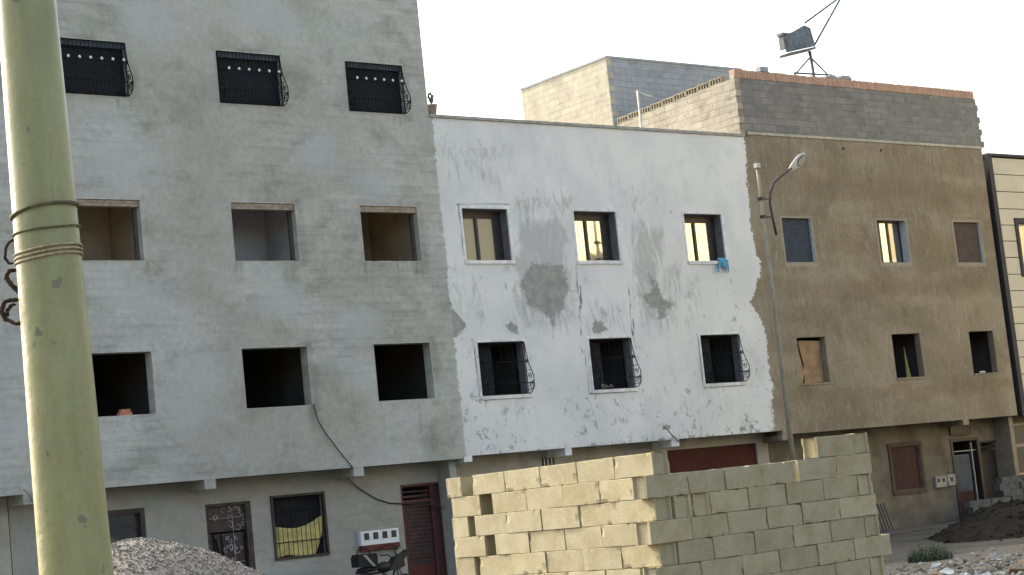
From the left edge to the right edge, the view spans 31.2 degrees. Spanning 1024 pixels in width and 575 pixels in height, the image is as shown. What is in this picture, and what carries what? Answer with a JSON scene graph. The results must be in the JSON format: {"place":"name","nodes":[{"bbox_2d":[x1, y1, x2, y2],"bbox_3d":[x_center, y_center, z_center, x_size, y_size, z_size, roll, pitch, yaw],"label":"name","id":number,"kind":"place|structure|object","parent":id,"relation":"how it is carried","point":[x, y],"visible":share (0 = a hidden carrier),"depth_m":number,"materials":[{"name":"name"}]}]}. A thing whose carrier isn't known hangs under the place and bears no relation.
{"place":"outdoors","nodes":[
{"label":"outdoors","id":0,"kind":"place"},
{"bbox_2d":[446,476,475,497],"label":"concrete block","id":1,"kind":"object","parent":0,"point":[459,487],"depth_m":18.39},
{"bbox_2d":[456,556,480,574],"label":"concrete block","id":2,"kind":"object","parent":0,"point":[467,565],"depth_m":18.25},
{"bbox_2d":[454,534,496,557],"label":"concrete block","id":3,"kind":"object","parent":2,"relation":"on","point":[476,546],"depth_m":18.14,"materials":[{"name":"concrete"}]},
{"bbox_2d":[452,515,480,537],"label":"concrete block","id":4,"kind":"object","parent":3,"relation":"on","point":[463,527],"depth_m":18.31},
{"bbox_2d":[451,494,493,517],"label":"concrete block","id":5,"kind":"object","parent":4,"relation":"on","point":[476,505],"depth_m":18.20,"materials":[{"name":"concrete"}]},
{"bbox_2d":[642,562,700,574],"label":"concrete block","id":6,"kind":"object","parent":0,"point":[692,568],"depth_m":16.13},
{"bbox_2d":[676,537,713,564],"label":"concrete block","id":7,"kind":"object","parent":6,"relation":"on","point":[694,550],"depth_m":16.30,"materials":[{"name":"concrete"}]},
{"bbox_2d":[634,517,692,545],"bbox_3d":[1.340,2.155,16.224,0.509,0.200,0.202,0,-9,-39],"label":"concrete block","id":8,"kind":"object","parent":7,"relation":"on","point":[662,531],"depth_m":16.12,"materials":[{"name":"concrete"}]},
{"bbox_2d":[648,494,692,518],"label":"concrete block","id":9,"kind":"object","parent":8,"relation":"on","point":[681,506],"depth_m":16.30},
{"bbox_2d":[631,472,688,499],"bbox_3d":[1.310,1.760,16.282,0.508,0.204,0.203,0,-9,-39],"label":"concrete block","id":10,"kind":"object","parent":9,"relation":"on","point":[658,485],"depth_m":16.18,"materials":[{"name":"concrete"}]},
{"bbox_2d":[613,451,669,478],"bbox_3d":[1.157,1.586,16.388,0.203,0.204,0.511,0,-9,-39],"label":"concrete block","id":11,"kind":"object","parent":10,"relation":"on","point":[644,464],"depth_m":16.25,"materials":[{"name":"concrete"}]},
{"bbox_2d":[690,513,728,539],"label":"concrete block","id":12,"kind":"object","parent":7,"relation":"on","point":[710,525],"depth_m":16.45,"materials":[{"name":"concrete"}]},
{"bbox_2d":[687,492,710,515],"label":"concrete block","id":13,"kind":"object","parent":12,"relation":"on","point":[700,503],"depth_m":16.45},
{"bbox_2d":[417,0,1023,154],"label":"sky","id":14,"kind":"structure","parent":0,"point":[478,55],"materials":[{"name":"white"}]},
{"bbox_2d":[880,520,960,535],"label":"pavement","id":15,"kind":"structure","parent":0,"point":[899,531],"depth_m":53.48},
{"bbox_2d":[355,546,408,574],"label":"motorcycle","id":16,"kind":"object","parent":15,"relation":"on","point":[396,563],"visible":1,"depth_m":42.26,"materials":[{"name":"black metal"}]},
{"bbox_2d":[351,547,377,567],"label":"bag","id":17,"kind":"object","parent":16,"relation":"on","point":[364,560],"visible":1,"depth_m":41.83,"materials":[{"name":"black fabric"}]},
{"bbox_2d":[882,528,1023,564],"bbox_3d":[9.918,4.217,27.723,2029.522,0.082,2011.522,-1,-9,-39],"label":"ground","id":18,"kind":"structure","parent":0,"point":[901,544],"depth_m":41.87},
{"bbox_2d":[0,0,113,574],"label":"yellow pole","id":19,"kind":"object","parent":18,"relation":"on","point":[71,513],"visible":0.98,"depth_m":6.66,"materials":[{"name":"paint"}]},
{"bbox_2d":[13,242,83,265],"bbox_3d":[-1.708,-0.119,6.771,0.253,0.062,0.253,-1,-9,-39],"label":"rope","id":20,"kind":"object","parent":19,"relation":"attached to","point":[48,249],"visible":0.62,"depth_m":6.67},
{"bbox_2d":[111,537,266,574],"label":"gravel heap","id":21,"kind":"object","parent":18,"relation":"on","point":[142,556],"visible":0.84,"depth_m":13.92,"materials":[{"name":"gravel"}]},
{"bbox_2d":[0,0,462,574],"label":"grey building","id":22,"kind":"structure","parent":18,"relation":"on","point":[258,222],"depth_m":42.27,"materials":[{"name":"paint"}]},
{"bbox_2d":[60,38,133,96],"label":"window","id":23,"kind":"structure","parent":22,"relation":"in","point":[90,67],"depth_m":40.35,"materials":[{"name":"black metal"}]},
{"bbox_2d":[76,199,139,260],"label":"window","id":24,"kind":"structure","parent":22,"relation":"in","point":[108,230],"depth_m":41.47,"materials":[{"name":"brown paint"}]},
{"bbox_2d":[92,353,149,416],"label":"window","id":25,"kind":"structure","parent":22,"relation":"in","point":[120,380],"depth_m":41.95,"materials":[{"name":"paint"}]},
{"bbox_2d":[108,508,146,543],"bbox_3d":[-8.699,5.552,39.647,1.720,1.450,0.160,-1,-9,-39],"label":"barred window","id":26,"kind":"structure","parent":22,"relation":"in","point":[123,525],"depth_m":40.00,"materials":[{"name":"metal"}]},
{"bbox_2d":[205,501,255,569],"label":"iron door","id":27,"kind":"structure","parent":22,"relation":"in","point":[231,516],"depth_m":41.54,"materials":[{"name":"metal"}]},
{"bbox_2d":[215,51,288,106],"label":"window","id":28,"kind":"structure","parent":22,"relation":"in","point":[243,78],"depth_m":42.78,"materials":[{"name":"black metal"}]},
{"bbox_2d":[231,203,294,260],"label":"window","id":29,"kind":"structure","parent":22,"relation":"in","point":[261,232],"depth_m":43.77,"materials":[{"name":"grey paint"}]},
{"bbox_2d":[242,348,304,407],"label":"window","id":30,"kind":"structure","parent":22,"relation":"in","point":[272,377],"depth_m":44.35,"materials":[{"name":"paint"}]},
{"bbox_2d":[275,515,321,557],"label":"cloth","id":31,"kind":"object","parent":22,"relation":"hanging from","point":[300,537],"visible":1,"depth_m":42.53,"materials":[{"name":"fabric"}]},
{"bbox_2d":[270,491,329,560],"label":"barred window","id":32,"kind":"structure","parent":22,"relation":"in","point":[300,509],"depth_m":42.70,"materials":[{"name":"brown metal"}]},
{"bbox_2d":[345,61,410,113],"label":"window","id":33,"kind":"structure","parent":22,"relation":"in","point":[371,87],"depth_m":44.98,"materials":[{"name":"black metal"}]},
{"bbox_2d":[357,528,399,554],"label":"meter box","id":34,"kind":"object","parent":22,"relation":"attached to","point":[372,540],"visible":0.85,"depth_m":43.70,"materials":[{"name":"plastic"}]},
{"bbox_2d":[360,206,416,260],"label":"window","id":35,"kind":"structure","parent":22,"relation":"in","point":[388,233],"depth_m":46.12,"materials":[{"name":"brown paint"}]},
{"bbox_2d":[374,344,427,400],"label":"window","id":36,"kind":"structure","parent":22,"relation":"in","point":[400,369],"depth_m":46.27,"materials":[{"name":"paint"}]},
{"bbox_2d":[400,482,447,574],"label":"house door","id":37,"kind":"structure","parent":22,"relation":"in","point":[423,524],"depth_m":44.78,"materials":[{"name":"metal"}]},
{"bbox_2d":[429,114,781,521],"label":"white building","id":38,"kind":"structure","parent":18,"relation":"on","point":[581,262],"depth_m":48.59,"materials":[{"name":"paint"}]},
{"bbox_2d":[459,205,515,263],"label":"window","id":39,"kind":"structure","parent":38,"relation":"in","point":[485,235],"depth_m":46.66,"materials":[{"name":"glass"}]},
{"bbox_2d":[474,338,534,399],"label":"window","id":40,"kind":"structure","parent":38,"relation":"in","point":[502,372],"depth_m":46.43,"materials":[{"name":"paint"}]},
{"bbox_2d":[571,208,623,263],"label":"window","id":41,"kind":"structure","parent":38,"relation":"in","point":[595,233],"depth_m":48.98,"materials":[{"name":"glass"}]},
{"bbox_2d":[586,335,641,392],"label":"window","id":42,"kind":"structure","parent":38,"relation":"in","point":[610,360],"depth_m":48.72,"materials":[{"name":"paint"}]},
{"bbox_2d":[681,211,728,263],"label":"window","id":43,"kind":"structure","parent":38,"relation":"in","point":[702,230],"depth_m":51.48,"materials":[{"name":"glass"}]},
{"bbox_2d":[667,443,756,493],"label":"garage door","id":44,"kind":"structure","parent":38,"relation":"in","point":[706,458],"depth_m":51.13,"materials":[{"name":"metal"}]},
{"bbox_2d":[698,331,749,386],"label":"window","id":45,"kind":"structure","parent":38,"relation":"in","point":[721,361],"depth_m":51.29,"materials":[{"name":"paint"}]},
{"bbox_2d":[520,55,1019,529],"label":"brown building","id":46,"kind":"structure","parent":18,"relation":"on","point":[891,321],"depth_m":56.08,"materials":[{"name":"paint"}]},
{"bbox_2d":[782,219,815,261],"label":"window","id":47,"kind":"structure","parent":46,"relation":"in","point":[798,238],"depth_m":53.61,"materials":[{"name":"metal"}]},
{"bbox_2d":[777,0,839,76],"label":"satellite dish stand","id":48,"kind":"object","parent":46,"relation":"on","point":[799,38],"visible":0.68,"depth_m":60.99,"materials":[{"name":"grey metal"}]},
{"bbox_2d":[797,338,831,385],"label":"window","id":49,"kind":"structure","parent":46,"relation":"in","point":[809,349],"depth_m":53.29,"materials":[{"name":"paint"}]},
{"bbox_2d":[877,221,909,261],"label":"window","id":50,"kind":"structure","parent":46,"relation":"in","point":[892,235],"depth_m":56.49,"materials":[{"name":"glass"}]},
{"bbox_2d":[887,440,926,495],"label":"shuttered window","id":51,"kind":"structure","parent":46,"relation":"in","point":[903,463],"depth_m":56.11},
{"bbox_2d":[891,334,926,379],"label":"window","id":52,"kind":"structure","parent":46,"relation":"in","point":[905,357],"depth_m":56.80,"materials":[{"name":"paint"}]},
{"bbox_2d":[949,437,985,519],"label":"house door","id":53,"kind":"structure","parent":46,"relation":"in","point":[961,463],"depth_m":57.92,"materials":[{"name":"metal"}]},
{"bbox_2d":[953,223,983,261],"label":"window","id":54,"kind":"structure","parent":46,"relation":"in","point":[967,235],"depth_m":58.54,"materials":[{"name":"metal"}]},
{"bbox_2d":[969,332,999,374],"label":"window","id":55,"kind":"structure","parent":46,"relation":"in","point":[979,345],"depth_m":59.02,"materials":[{"name":"paint"}]},
{"bbox_2d":[979,440,998,498],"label":"side door","id":56,"kind":"structure","parent":46,"relation":"in","point":[988,458],"depth_m":58.64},
{"bbox_2d":[753,152,806,460],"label":"street lamp","id":57,"kind":"object","parent":18,"relation":"on","point":[799,160],"visible":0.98,"depth_m":48.07,"materials":[{"name":"metal"}]},
{"bbox_2d":[906,543,952,562],"bbox_3d":[8.162,5.173,35.957,1.120,0.354,0.878,-1,-9,-39],"label":"weed bush","id":58,"kind":"object","parent":18,"relation":"on","point":[934,554],"visible":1,"depth_m":35.77,"materials":[{"name":"green plant"}]},
{"bbox_2d":[884,544,1023,574],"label":"rubble","id":59,"kind":"object","parent":18,"relation":"on","point":[1005,560],"visible":0.93,"depth_m":31.45,"materials":[{"name":"gravel"}]},
{"bbox_2d":[925,498,1023,542],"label":"soil heap","id":60,"kind":"object","parent":18,"relation":"on","point":[999,520],"visible":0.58,"depth_m":44.54,"materials":[{"name":"soil"}]},
{"bbox_2d":[982,153,1023,474],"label":"panelled building","id":61,"kind":"structure","parent":18,"relation":"on","point":[1004,175],"depth_m":59.62,"materials":[{"name":"beige paint"}]},
{"bbox_2d":[1013,218,1023,275],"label":"window","id":62,"kind":"structure","parent":61,"relation":"in","point":[1019,229],"depth_m":60.01,"materials":[{"name":"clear glass"}]},
{"bbox_2d":[1013,425,1023,472],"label":"shop window pane","id":63,"kind":"structure","parent":61,"relation":"in","point":[1018,430],"depth_m":59.73,"materials":[{"name":"beige glass"}]},
{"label":"concrete block","id":64,"kind":"object","parent":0,"visible":0},
{"bbox_2d":[763,569,797,574],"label":"concrete block","id":65,"kind":"object","parent":64,"relation":"on","point":[791,572],"depth_m":16.95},
{"bbox_2d":[778,545,818,570],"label":"concrete block","id":66,"kind":"object","parent":65,"relation":"on","point":[801,557],"depth_m":17.07,"materials":[{"name":"concrete"}]},
{"bbox_2d":[786,521,831,546],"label":"concrete block","id":67,"kind":"object","parent":66,"relation":"on","point":[811,533],"depth_m":17.24,"materials":[{"name":"concrete"}]},
{"bbox_2d":[796,499,840,523],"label":"concrete block","id":68,"kind":"object","parent":67,"relation":"on","point":[819,511],"depth_m":17.36,"materials":[{"name":"concrete"}]},
{"bbox_2d":[772,479,823,504],"bbox_3d":[2.698,1.936,17.346,0.498,0.204,0.203,-1,-9,-39],"label":"concrete block","id":69,"kind":"object","parent":68,"relation":"on","point":[804,491],"depth_m":17.26,"materials":[{"name":"concrete"}]},
{"bbox_2d":[787,457,837,481],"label":"concrete block","id":70,"kind":"object","parent":69,"relation":"on","point":[815,469],"depth_m":17.41,"materials":[{"name":"concrete"}]},
{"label":"concrete block","id":71,"kind":"object","parent":64,"relation":"on","visible":0},
{"bbox_2d":[698,556,742,574],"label":"concrete block","id":72,"kind":"object","parent":71,"relation":"on","point":[727,566],"depth_m":16.46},
{"bbox_2d":[706,532,754,559],"bbox_3d":[1.951,2.346,16.678,0.514,0.204,0.204,-1,-8,-38],"label":"concrete block","id":73,"kind":"object","parent":72,"relation":"on","point":[732,545],"depth_m":16.59,"materials":[{"name":"concrete"}]},
{"bbox_2d":[716,508,767,533],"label":"concrete block","id":74,"kind":"object","parent":73,"relation":"on","point":[744,521],"depth_m":16.75,"materials":[{"name":"concrete"}]},
{"bbox_2d":[695,488,748,513],"bbox_3d":[1.911,1.950,16.725,0.484,0.200,0.202,-1,-9,-39],"label":"concrete block","id":75,"kind":"object","parent":74,"relation":"on","point":[725,501],"depth_m":16.64,"materials":[{"name":"concrete"}]},
{"bbox_2d":[686,469,724,493],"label":"concrete block","id":76,"kind":"object","parent":75,"relation":"on","point":[703,481],"depth_m":16.51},
{"bbox_2d":[740,550,780,574],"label":"concrete block","id":77,"kind":"object","parent":71,"relation":"on","point":[761,563],"depth_m":16.77,"materials":[{"name":"concrete"}]},
{"bbox_2d":[752,526,794,552],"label":"concrete block","id":78,"kind":"object","parent":77,"relation":"on","point":[773,539],"depth_m":16.91,"materials":[{"name":"concrete"}]},
{"bbox_2d":[754,503,802,528],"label":"concrete block","id":79,"kind":"object","parent":78,"relation":"on","point":[784,515],"depth_m":17.05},
{"bbox_2d":[739,484,786,508],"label":"concrete block","id":80,"kind":"object","parent":79,"relation":"on","point":[767,496],"depth_m":16.95,"materials":[{"name":"concrete"}]},
{"bbox_2d":[711,464,762,489],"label":"concrete block","id":81,"kind":"object","parent":80,"relation":"on","point":[738,477],"depth_m":16.79,"materials":[{"name":"concrete"}]},
{"bbox_2d":[747,461,794,485],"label":"concrete block","id":82,"kind":"object","parent":80,"relation":"on","point":[778,473],"depth_m":17.09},
{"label":"concrete block","id":83,"kind":"object","parent":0,"visible":0},
{"bbox_2d":[797,563,835,574],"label":"concrete block","id":84,"kind":"object","parent":83,"relation":"on","point":[827,569],"depth_m":17.23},
{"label":"concrete block","id":85,"kind":"object","parent":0,"visible":0},
{"bbox_2d":[833,558,869,574],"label":"concrete block","id":86,"kind":"object","parent":85,"relation":"on","point":[858,566],"depth_m":17.53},
{"bbox_2d":[813,539,855,565],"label":"concrete block","id":87,"kind":"object","parent":86,"relation":"on","point":[836,551],"depth_m":17.40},
{"bbox_2d":[823,516,865,541],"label":"concrete block","id":88,"kind":"object","parent":87,"relation":"on","point":[847,528],"depth_m":17.56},
{"bbox_2d":[826,494,877,518],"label":"concrete block","id":89,"kind":"object","parent":88,"relation":"on","point":[857,506],"depth_m":17.70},
{"bbox_2d":[807,475,858,499],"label":"concrete block","id":90,"kind":"object","parent":89,"relation":"on","point":[840,487],"depth_m":17.59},
{"bbox_2d":[824,453,871,476],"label":"concrete block","id":91,"kind":"object","parent":90,"relation":"on","point":[852,464],"depth_m":17.76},
{"bbox_2d":[801,434,854,458],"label":"concrete block","id":92,"kind":"object","parent":91,"relation":"on","point":[826,446],"depth_m":17.61,"materials":[{"name":"concrete"}]},
{"bbox_2d":[846,534,891,558],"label":"concrete block","id":93,"kind":"object","parent":86,"relation":"on","point":[872,546],"depth_m":17.73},
{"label":"concrete block","id":94,"kind":"object","parent":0,"visible":0},
{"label":"concrete block","id":95,"kind":"object","parent":94,"relation":"on","visible":0},
{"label":"concrete block","id":96,"kind":"object","parent":95,"relation":"on","visible":0},
{"bbox_2d":[606,567,650,574],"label":"concrete block","id":97,"kind":"object","parent":96,"relation":"on","point":[632,571],"depth_m":16.41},
{"bbox_2d":[621,542,677,568],"bbox_3d":[1.222,2.381,16.317,0.202,0.200,0.509,-1,-8,-38],"label":"concrete block","id":98,"kind":"object","parent":97,"relation":"on","point":[654,555],"depth_m":16.18,"materials":[{"name":"concrete"}]},
{"bbox_2d":[601,521,648,547],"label":"concrete block","id":99,"kind":"object","parent":98,"relation":"on","point":[614,535],"depth_m":16.48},
{"bbox_2d":[616,496,672,523],"bbox_3d":[1.179,1.985,16.358,0.203,0.204,0.520,-1,-9,-38],"label":"concrete block","id":100,"kind":"object","parent":99,"relation":"on","point":[645,510],"depth_m":16.22,"materials":[{"name":"concrete"}]},
{"bbox_2d":[599,478,634,502],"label":"concrete block","id":101,"kind":"object","parent":100,"relation":"on","point":[615,490],"depth_m":16.50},
{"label":"concrete block","id":102,"kind":"object","parent":95,"relation":"on","visible":0},
{"bbox_2d":[568,570,606,574],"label":"concrete block","id":103,"kind":"object","parent":102,"relation":"on","point":[597,572],"depth_m":16.80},
{"bbox_2d":[582,546,623,570],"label":"concrete block","id":104,"kind":"object","parent":103,"relation":"on","point":[608,558],"depth_m":16.65,"materials":[{"name":"concrete"}]},
{"bbox_2d":[565,525,602,549],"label":"concrete block","id":105,"kind":"object","parent":104,"relation":"on","point":[578,538],"depth_m":16.86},
{"bbox_2d":[580,501,618,526],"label":"concrete block","id":106,"kind":"object","parent":105,"relation":"on","point":[600,514],"depth_m":16.70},
{"bbox_2d":[562,481,607,506],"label":"concrete block","id":107,"kind":"object","parent":106,"relation":"on","point":[581,494],"depth_m":16.87,"materials":[{"name":"concrete"}]},
{"bbox_2d":[576,457,616,483],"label":"concrete block","id":108,"kind":"object","parent":107,"relation":"on","point":[597,470],"depth_m":16.72,"materials":[{"name":"concrete"}]},
{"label":"concrete block","id":109,"kind":"object","parent":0,"visible":0},
{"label":"concrete block","id":110,"kind":"object","parent":109,"relation":"on","visible":0},
{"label":"concrete block","id":111,"kind":"object","parent":110,"relation":"on","visible":0},
{"bbox_2d":[532,571,573,574],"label":"concrete block","id":112,"kind":"object","parent":111,"relation":"on","point":[561,573],"depth_m":17.21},
{"bbox_2d":[546,549,584,572],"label":"concrete block","id":113,"kind":"object","parent":112,"relation":"on","point":[566,561],"depth_m":17.07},
{"bbox_2d":[529,528,567,552],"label":"concrete block","id":114,"kind":"object","parent":113,"relation":"on","point":[547,540],"depth_m":17.28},
{"bbox_2d":[541,505,581,529],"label":"concrete block","id":115,"kind":"object","parent":114,"relation":"on","point":[560,518],"depth_m":17.10,"materials":[{"name":"concrete"}]},
{"bbox_2d":[525,485,563,510],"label":"concrete block","id":116,"kind":"object","parent":115,"relation":"on","point":[544,498],"depth_m":17.30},
{"bbox_2d":[539,462,589,487],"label":"concrete block","id":117,"kind":"object","parent":116,"relation":"on","point":[557,475],"depth_m":17.14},
{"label":"concrete block","id":118,"kind":"object","parent":110,"relation":"on","visible":0},
{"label":"concrete block","id":119,"kind":"object","parent":118,"relation":"on","visible":0},
{"bbox_2d":[479,554,512,574],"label":"concrete block","id":120,"kind":"object","parent":119,"relation":"on","point":[496,565],"depth_m":17.89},
{"bbox_2d":[511,551,549,574],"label":"concrete block","id":121,"kind":"object","parent":119,"relation":"on","point":[530,563],"depth_m":17.48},
{"bbox_2d":[495,531,532,554],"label":"concrete block","id":122,"kind":"object","parent":121,"relation":"on","point":[514,543],"depth_m":17.67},
{"bbox_2d":[474,511,520,535],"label":"concrete block","id":123,"kind":"object","parent":122,"relation":"on","point":[491,524],"depth_m":17.95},
{"bbox_2d":[505,509,542,533],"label":"concrete block","id":124,"kind":"object","parent":122,"relation":"on","point":[524,521],"depth_m":17.53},
{"bbox_2d":[492,489,528,513],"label":"concrete block","id":125,"kind":"object","parent":124,"relation":"on","point":[507,502],"depth_m":17.72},
{"bbox_2d":[472,471,510,494],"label":"concrete block","id":126,"kind":"object","parent":125,"relation":"on","point":[488,483],"depth_m":17.98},
{"bbox_2d":[504,467,541,491],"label":"concrete block","id":127,"kind":"object","parent":125,"relation":"on","point":[522,479],"depth_m":17.56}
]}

